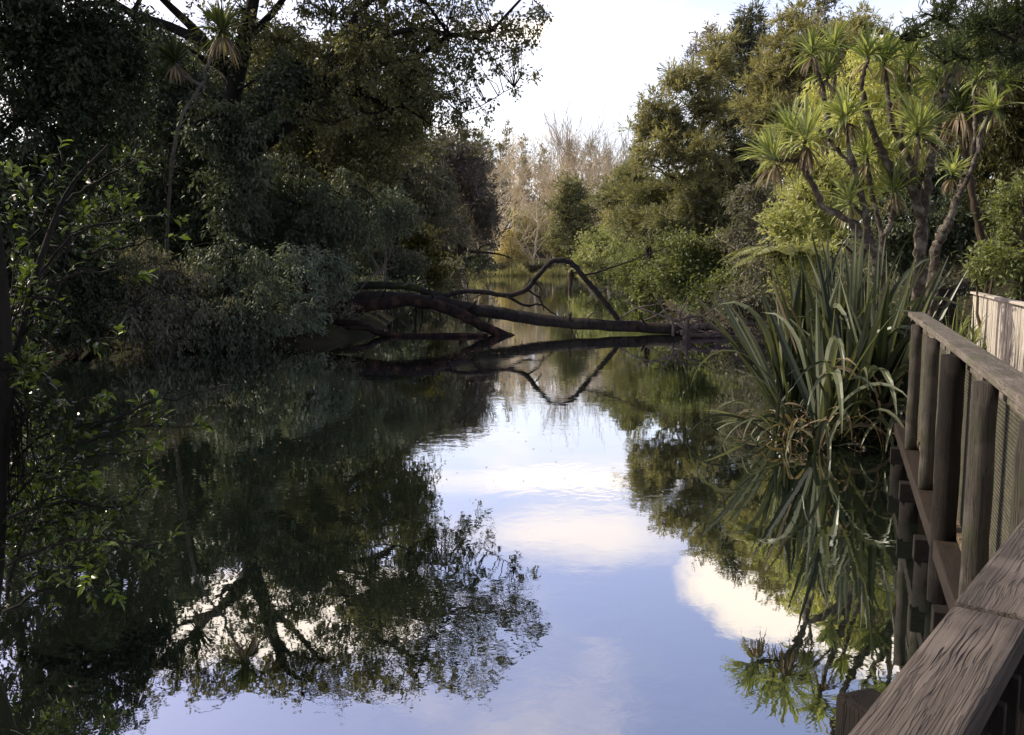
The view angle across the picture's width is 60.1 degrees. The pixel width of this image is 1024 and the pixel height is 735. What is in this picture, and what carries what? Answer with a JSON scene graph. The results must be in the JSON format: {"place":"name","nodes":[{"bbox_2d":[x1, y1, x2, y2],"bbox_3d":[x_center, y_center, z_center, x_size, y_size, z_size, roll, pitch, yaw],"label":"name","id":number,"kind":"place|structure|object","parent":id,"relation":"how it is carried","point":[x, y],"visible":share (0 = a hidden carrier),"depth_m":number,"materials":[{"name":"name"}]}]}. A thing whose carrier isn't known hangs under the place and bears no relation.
{"place":"outdoors","nodes":[
{"label":"outdoors","id":0,"kind":"place"},
{"bbox_2d":[0,275,946,734],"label":"water","id":1,"kind":"structure","parent":0,"point":[526,545],"depth_m":6.49,"materials":[{"name":"blue liquid"}]},
{"bbox_2d":[108,328,693,490],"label":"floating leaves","id":2,"kind":"object","parent":1,"relation":"on","point":[395,381],"visible":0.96,"depth_m":17.79,"materials":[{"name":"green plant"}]},
{"bbox_2d":[319,246,735,336],"bbox_3d":[0.237,-2.103,25.617,12.827,2.821,2.127,0,7,0],"label":"fallen tree","id":3,"kind":"object","parent":1,"relation":"in","point":[469,313],"visible":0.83,"depth_m":25.86,"materials":[{"name":"brown wood"}]},
{"bbox_2d":[466,256,602,275],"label":"waterside reeds","id":4,"kind":"object","parent":1,"relation":"in","point":[518,269],"visible":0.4,"depth_m":134.34,"materials":[{"name":"green plant"}]},
{"bbox_2d":[622,293,774,337],"bbox_3d":[5.700,-1.524,25.695,5.315,1.344,4.640,0,7,0],"label":"driftwood","id":5,"kind":"object","parent":1,"relation":"in","point":[686,331],"visible":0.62,"depth_m":24.62,"materials":[{"name":"brown wood"}]},
{"bbox_2d":[675,224,971,459],"bbox_3d":[3.766,-0.247,10.734,3.438,2.982,4.259,0,7,0],"label":"flax bush","id":6,"kind":"object","parent":1,"relation":"in","point":[843,363],"visible":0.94,"depth_m":10.40,"materials":[{"name":"green plant"}]},
{"bbox_2d":[889,401,961,632],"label":"boardwalk","id":7,"kind":"structure","parent":1,"relation":"in","point":[913,499],"depth_m":5.80,"materials":[{"name":"brown wood"}]},
{"bbox_2d":[835,519,1023,734],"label":"railing","id":8,"kind":"object","parent":7,"relation":"attached to","point":[961,672],"visible":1,"depth_m":1.14,"materials":[{"name":"brown wood"}]},
{"bbox_2d":[905,288,956,335],"bbox_3d":[7.325,-0.713,15.478,1.101,1.350,0.128,-3,7,-22],"label":"end screen","id":9,"kind":"object","parent":7,"relation":"on","point":[951,306],"visible":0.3,"depth_m":15.49,"materials":[{"name":"brown wood"}]},
{"bbox_2d":[904,312,1023,604],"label":"railing","id":10,"kind":"object","parent":7,"relation":"attached to","point":[965,410],"visible":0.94,"depth_m":5.16,"materials":[{"name":"brown wood"}]},
{"bbox_2d":[970,292,1023,372],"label":"board fence","id":11,"kind":"object","parent":7,"relation":"on","point":[1002,327],"visible":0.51,"depth_m":11.32,"materials":[{"name":"brown wood"}]},
{"bbox_2d":[0,0,1022,229],"label":"sky","id":12,"kind":"structure","parent":0,"point":[599,49],"materials":[{"name":"white"}]},
{"bbox_2d":[17,223,1011,446],"bbox_3d":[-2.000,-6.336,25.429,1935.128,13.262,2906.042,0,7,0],"label":"ground","id":13,"kind":"structure","parent":0,"point":[379,321],"depth_m":23.07,"materials":[{"name":"brown soil"}]},
{"bbox_2d":[10,224,144,357],"bbox_3d":[-10.281,-1.710,20.215,3.678,3.123,2.864,0,7,0],"label":"black green shrub","id":14,"kind":"object","parent":13,"relation":"on","point":[90,320],"visible":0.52,"depth_m":19.76,"materials":[{"name":"green plant"}]},
{"bbox_2d":[0,0,168,353],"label":"evergreen tree","id":15,"kind":"object","parent":13,"relation":"on","point":[93,48],"visible":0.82,"depth_m":19.16,"materials":[{"name":"green plant"}]},
{"bbox_2d":[1,13,220,232],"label":"backdrop tree","id":16,"kind":"object","parent":13,"relation":"on","point":[209,67],"visible":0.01,"depth_m":39.77,"materials":[{"name":"green plant"}]},
{"bbox_2d":[0,135,235,624],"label":"glossy shrub","id":17,"kind":"object","parent":13,"relation":"on","point":[14,352],"visible":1,"depth_m":4.71,"materials":[{"name":"green plant"}]},
{"bbox_2d":[84,235,246,355],"bbox_3d":[-8.339,-1.568,20.943,3.286,3.283,3.761,-5,9,-38],"label":"overhanging bush","id":18,"kind":"object","parent":13,"relation":"on","point":[161,299],"visible":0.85,"depth_m":20.57,"materials":[{"name":"green plant"}]},
{"bbox_2d":[70,8,327,276],"bbox_3d":[-9.674,-6.395,25.654,7.103,8.832,7.384,-4,8,-29],"label":"evergreen tree","id":19,"kind":"object","parent":13,"relation":"on","point":[209,127],"visible":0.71,"depth_m":24.62,"materials":[{"name":"green plant"}]},
{"bbox_2d":[144,0,255,264],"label":"cabbage tree","id":20,"kind":"object","parent":13,"relation":"on","point":[217,15],"visible":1,"depth_m":18.48,"materials":[{"name":"green plant"}]},
{"bbox_2d":[168,231,315,352],"bbox_3d":[-6.911,-1.641,21.907,3.544,3.488,3.468,-3,8,-26],"label":"overhanging bush","id":21,"kind":"object","parent":13,"relation":"on","point":[254,315],"visible":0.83,"depth_m":21.49,"materials":[{"name":"green plant"}]},
{"bbox_2d":[197,151,396,287],"bbox_3d":[-7.091,-4.538,28.563,6.557,4.977,5.120,0,7,0],"label":"bushy tree","id":22,"kind":"object","parent":13,"relation":"on","point":[335,222],"visible":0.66,"depth_m":27.83,"materials":[{"name":"green plant"}]},
{"bbox_2d":[256,242,365,341],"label":"overhanging bush","id":23,"kind":"object","parent":13,"relation":"on","point":[304,273],"visible":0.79,"depth_m":23.24,"materials":[{"name":"green plant"}]},
{"bbox_2d":[204,35,418,225],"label":"backdrop tree","id":24,"kind":"object","parent":13,"relation":"on","point":[346,135],"visible":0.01,"depth_m":44.01,"materials":[{"name":"green plant"}]},
{"bbox_2d":[83,0,553,268],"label":"spreading tree","id":25,"kind":"object","parent":13,"relation":"on","point":[372,43],"visible":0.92,"depth_m":24.63,"materials":[{"name":"green plant"}]},
{"bbox_2d":[230,10,448,248],"bbox_3d":[-7.068,-8.387,34.860,9.256,11.325,5.821,0,7,0],"label":"ivy clad tree","id":26,"kind":"object","parent":13,"relation":"on","point":[405,134],"visible":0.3,"depth_m":33.91,"materials":[{"name":"green plant"}]},
{"bbox_2d":[339,239,432,318],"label":"shore bush","id":27,"kind":"object","parent":13,"relation":"on","point":[393,274],"visible":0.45,"depth_m":34.09,"materials":[{"name":"green plant"}]},
{"bbox_2d":[354,182,432,315],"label":"grey leaved shrub","id":28,"kind":"object","parent":13,"relation":"on","point":[401,216],"visible":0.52,"depth_m":32.60,"materials":[{"name":"green plant"}]},
{"bbox_2d":[334,135,464,312],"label":"bushy tree","id":29,"kind":"object","parent":13,"relation":"on","point":[420,183],"visible":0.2,"depth_m":39.92,"materials":[{"name":"green plant"}]},
{"bbox_2d":[387,221,459,310],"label":"olive shrub","id":30,"kind":"object","parent":13,"relation":"on","point":[418,240],"visible":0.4,"depth_m":37.43,"materials":[{"name":"green plant"}]},
{"bbox_2d":[397,132,478,268],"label":"backdrop tree","id":31,"kind":"object","parent":13,"relation":"on","point":[447,186],"visible":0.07,"depth_m":57.79,"materials":[{"name":"green plant"}]},
{"bbox_2d":[421,245,486,296],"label":"shore bush","id":32,"kind":"object","parent":13,"relation":"on","point":[454,278],"visible":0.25,"depth_m":53.33,"materials":[{"name":"green plant"}]},
{"bbox_2d":[428,245,499,288],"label":"bush","id":33,"kind":"object","parent":13,"relation":"on","point":[480,257],"visible":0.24,"depth_m":61.23,"materials":[{"name":"green plant"}]},
{"bbox_2d":[423,124,512,288],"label":"twiggy tree","id":34,"kind":"object","parent":13,"relation":"on","point":[480,211],"visible":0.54,"depth_m":63.87,"materials":[{"name":"grey plant"}]},
{"bbox_2d":[471,123,493,198],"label":"pine tree","id":35,"kind":"object","parent":13,"relation":"on","point":[478,129],"visible":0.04,"depth_m":171.78,"materials":[{"name":"grey plant"}]},
{"bbox_2d":[454,239,511,285],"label":"broken snag","id":36,"kind":"object","parent":13,"relation":"on","point":[460,246],"visible":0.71,"depth_m":57.44,"materials":[{"name":"brown plant"}]},
{"bbox_2d":[485,137,497,236],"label":"pine tree","id":37,"kind":"object","parent":13,"relation":"on","point":[492,156],"visible":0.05,"depth_m":178.03,"materials":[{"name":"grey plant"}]},
{"bbox_2d":[461,152,532,265],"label":"bare tree","id":38,"kind":"object","parent":13,"relation":"on","point":[500,188],"visible":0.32,"depth_m":135.12,"materials":[{"name":"beige plant"}]},
{"bbox_2d":[492,117,516,228],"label":"tree","id":39,"kind":"object","parent":13,"relation":"on","point":[500,147],"visible":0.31,"depth_m":173.77,"materials":[{"name":"brown plant"}]},
{"bbox_2d":[477,120,540,261],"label":"bare tree","id":40,"kind":"object","parent":13,"relation":"on","point":[512,148],"visible":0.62,"depth_m":140.33,"materials":[{"name":"beige plant"}]},
{"bbox_2d":[492,223,536,275],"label":"golden bush","id":41,"kind":"object","parent":13,"relation":"on","point":[516,251],"visible":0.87,"depth_m":140.21,"materials":[{"name":"yellow plant"}]},
{"bbox_2d":[506,132,539,240],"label":"bare tree","id":42,"kind":"object","parent":13,"relation":"on","point":[523,160],"visible":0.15,"depth_m":172.17,"materials":[{"name":"brown plant"}]},
{"bbox_2d":[490,126,556,252],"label":"bare tree","id":43,"kind":"object","parent":13,"relation":"on","point":[521,171],"visible":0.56,"depth_m":143.78,"materials":[{"name":"beige plant"}]},
{"bbox_2d":[35,229,1015,333],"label":"undergrowth","id":44,"kind":"object","parent":13,"relation":"on","point":[531,267],"visible":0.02,"depth_m":24.56,"materials":[{"name":"green plant"}]},
{"bbox_2d":[451,214,512,260],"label":"thicket","id":45,"kind":"object","parent":44,"relation":"on","point":[484,249],"visible":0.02,"depth_m":145.22,"materials":[{"name":"green plant"}]},
{"bbox_2d":[499,141,582,274],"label":"bare tree","id":46,"kind":"object","parent":13,"relation":"on","point":[544,174],"visible":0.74,"depth_m":140.48,"materials":[{"name":"beige plant"}]},
{"bbox_2d":[531,142,551,241],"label":"bare tree","id":47,"kind":"object","parent":13,"relation":"on","point":[542,148],"visible":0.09,"depth_m":176.19,"materials":[{"name":"brown plant"}]},
{"bbox_2d":[502,201,582,263],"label":"thicket","id":48,"kind":"object","parent":13,"relation":"on","point":[551,252],"visible":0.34,"depth_m":147.63,"materials":[{"name":"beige plant"}]},
{"bbox_2d":[509,145,580,262],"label":"bare tree","id":49,"kind":"object","parent":13,"relation":"on","point":[542,229],"visible":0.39,"depth_m":145.71,"materials":[{"name":"beige plant"}]},
{"bbox_2d":[500,96,590,256],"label":"bare poplar","id":50,"kind":"object","parent":13,"relation":"on","point":[554,151],"visible":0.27,"depth_m":152.72,"materials":[{"name":"beige plant"}]},
{"bbox_2d":[527,132,596,263],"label":"bare tree","id":51,"kind":"object","parent":13,"relation":"on","point":[580,169],"visible":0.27,"depth_m":146.11,"materials":[{"name":"beige plant"}]},
{"bbox_2d":[537,169,602,281],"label":"dark round tree","id":52,"kind":"object","parent":13,"relation":"on","point":[567,206],"visible":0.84,"depth_m":90.27,"materials":[{"name":"green plant"}]},
{"bbox_2d":[559,142,581,226],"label":"bare tree","id":53,"kind":"object","parent":13,"relation":"on","point":[571,168],"visible":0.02,"depth_m":178.09,"materials":[{"name":"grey plant"}]},
{"bbox_2d":[524,89,631,245],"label":"bare poplar","id":54,"kind":"object","parent":13,"relation":"on","point":[559,143],"visible":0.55,"depth_m":147.26,"materials":[{"name":"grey plant"}]},
{"bbox_2d":[548,137,615,225],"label":"bare tree","id":55,"kind":"object","parent":13,"relation":"on","point":[593,170],"visible":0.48,"depth_m":142.13,"materials":[{"name":"beige plant"}]},
{"bbox_2d":[555,205,625,260],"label":"thicket","id":56,"kind":"object","parent":13,"relation":"on","point":[564,253],"visible":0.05,"depth_m":145.11,"materials":[{"name":"green plant"}]},
{"bbox_2d":[583,144,600,222],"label":"bare tree","id":57,"kind":"object","parent":13,"relation":"on","point":[590,171],"visible":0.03,"depth_m":176.09,"materials":[{"name":"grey plant"}]},
{"bbox_2d":[552,108,633,225],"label":"bare poplar","id":58,"kind":"object","parent":13,"relation":"on","point":[602,149],"visible":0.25,"depth_m":151.21,"materials":[{"name":"brown plant"}]},
{"bbox_2d":[572,133,632,234],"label":"bare tree","id":59,"kind":"object","parent":13,"relation":"on","point":[622,156],"visible":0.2,"depth_m":139.13,"materials":[{"name":"beige plant"}]},
{"bbox_2d":[563,221,644,283],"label":"pale green bush","id":60,"kind":"object","parent":13,"relation":"on","point":[605,243],"visible":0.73,"depth_m":82.16,"materials":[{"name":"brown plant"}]},
{"bbox_2d":[570,133,659,242],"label":"bare tree","id":61,"kind":"object","parent":13,"relation":"on","point":[604,163],"visible":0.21,"depth_m":133.95,"materials":[{"name":"beige plant"}]},
{"bbox_2d":[570,104,660,223],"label":"bare poplar","id":62,"kind":"object","parent":13,"relation":"on","point":[615,155],"visible":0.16,"depth_m":144.37,"materials":[{"name":"brown plant"}]},
{"bbox_2d":[591,149,657,241],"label":"pale green tree","id":63,"kind":"object","parent":13,"relation":"on","point":[604,215],"visible":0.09,"depth_m":96.80,"materials":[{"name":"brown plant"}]},
{"bbox_2d":[589,234,669,302],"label":"bush","id":64,"kind":"object","parent":13,"relation":"on","point":[622,276],"visible":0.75,"depth_m":53.80,"materials":[{"name":"green plant"}]},
{"bbox_2d":[579,155,752,296],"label":"layered conifer","id":65,"kind":"object","parent":13,"relation":"on","point":[640,206],"visible":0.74,"depth_m":45.13,"materials":[{"name":"green plant"}]},
{"bbox_2d":[599,187,760,262],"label":"backdrop tree","id":66,"kind":"object","parent":13,"relation":"on","point":[627,237],"visible":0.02,"depth_m":88.26,"materials":[{"name":"green plant"}]},
{"bbox_2d":[614,20,746,233],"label":"feathery tree","id":67,"kind":"object","parent":13,"relation":"on","point":[667,126],"visible":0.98,"depth_m":41.26,"materials":[{"name":"plant"}]},
{"bbox_2d":[633,219,760,322],"bbox_3d":[6.829,-3.003,30.273,4.528,4.135,4.217,5,8,36],"label":"round waterside bush","id":68,"kind":"object","parent":13,"relation":"on","point":[688,252],"visible":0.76,"depth_m":30.07,"materials":[{"name":"green plant"}]},
{"bbox_2d":[679,14,722,131],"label":"slender tree","id":69,"kind":"object","parent":13,"relation":"on","point":[695,49],"visible":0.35,"depth_m":55.89,"materials":[{"name":"green plant"}]},
{"bbox_2d":[674,0,792,255],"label":"conical conifer","id":70,"kind":"object","parent":13,"relation":"on","point":[748,168],"visible":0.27,"depth_m":43.79,"materials":[{"name":"green plant"}]},
{"bbox_2d":[703,174,797,333],"bbox_3d":[7.588,-3.806,28.092,2.984,5.202,8.018,2,7,16],"label":"grey thicket","id":71,"kind":"object","parent":13,"relation":"on","point":[749,294],"visible":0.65,"depth_m":29.11,"materials":[{"name":"green plant"}]},
{"bbox_2d":[717,245,839,354],"bbox_3d":[4.178,-0.423,14.055,1.820,2.993,2.176,0,7,0],"label":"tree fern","id":72,"kind":"object","parent":13,"relation":"on","point":[759,251],"visible":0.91,"depth_m":13.52,"materials":[{"name":"green plant"}]},
{"bbox_2d":[719,0,900,237],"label":"round olive tree","id":73,"kind":"object","parent":13,"relation":"on","point":[778,82],"visible":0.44,"depth_m":35.15,"materials":[{"name":"green plant"}]},
{"bbox_2d":[749,146,875,309],"bbox_3d":[4.906,-1.478,14.966,1.953,4.728,3.888,6,9,39],"label":"lime bush","id":74,"kind":"object","parent":13,"relation":"on","point":[789,224],"visible":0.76,"depth_m":14.83,"materials":[{"name":"green plant"}]},
{"bbox_2d":[785,16,857,269],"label":"cabbage tree","id":75,"kind":"object","parent":13,"relation":"on","point":[832,58],"visible":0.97,"depth_m":15.98,"materials":[{"name":"green plant"}]},
{"bbox_2d":[807,0,848,241],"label":"sparse tall tree","id":76,"kind":"object","parent":13,"relation":"on","point":[826,3],"visible":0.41,"depth_m":45.89,"materials":[{"name":"green plant"}]},
{"bbox_2d":[734,81,923,306],"bbox_3d":[4.163,-1.512,11.713,2.707,4.510,1.398,-1,7,-7],"label":"cabbage tree","id":77,"kind":"object","parent":13,"relation":"on","point":[802,158],"visible":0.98,"depth_m":11.49,"materials":[{"name":"green plant"}]},
{"bbox_2d":[776,31,941,298],"bbox_3d":[7.376,-3.772,18.243,4.705,6.820,2.928,-4,8,-29],"label":"yellow tree","id":78,"kind":"object","parent":13,"relation":"on","point":[881,118],"visible":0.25,"depth_m":18.03,"materials":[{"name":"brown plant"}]},
{"bbox_2d":[841,15,985,319],"bbox_3d":[5.234,-1.950,11.787,1.918,5.329,1.543,0,7,0],"label":"cabbage tree","id":79,"kind":"object","parent":13,"relation":"on","point":[919,124],"visible":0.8,"depth_m":11.65,"materials":[{"name":"green plant"}]},
{"bbox_2d":[850,3,1003,290],"bbox_3d":[11.158,-5.932,23.747,6.094,8.603,6.886,0,7,0],"label":"dark backdrop tree","id":80,"kind":"object","parent":13,"relation":"on","point":[901,231],"visible":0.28,"depth_m":21.60,"materials":[{"name":"green plant"}]},
{"bbox_2d":[899,297,987,349],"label":"grass tuft","id":81,"kind":"object","parent":13,"relation":"on","point":[975,336],"visible":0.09,"depth_m":12.66,"materials":[{"name":"green plant"}]},
{"bbox_2d":[884,0,1023,84],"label":"pine tree","id":82,"kind":"object","parent":13,"relation":"on","point":[1011,18],"visible":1,"depth_m":8.41,"materials":[{"name":"green plant"}]},
{"bbox_2d":[917,61,998,293],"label":"cabbage tree","id":83,"kind":"object","parent":13,"relation":"on","point":[962,126],"visible":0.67,"depth_m":13.78,"materials":[{"name":"green plant"}]},
{"bbox_2d":[924,55,1023,318],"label":"cabbage tree","id":84,"kind":"object","parent":13,"relation":"on","point":[991,101],"visible":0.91,"depth_m":12.41,"materials":[{"name":"green plant"}]},
{"bbox_2d":[934,0,1023,298],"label":"weeping tree","id":85,"kind":"object","parent":13,"relation":"on","point":[1002,152],"visible":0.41,"depth_m":17.10,"materials":[{"name":"green plant"}]},
{"bbox_2d":[952,169,1023,349],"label":"sunlit shrub","id":86,"kind":"object","parent":13,"relation":"on","point":[999,259],"visible":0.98,"depth_m":12.75,"materials":[{"name":"green plant"}]}
]}

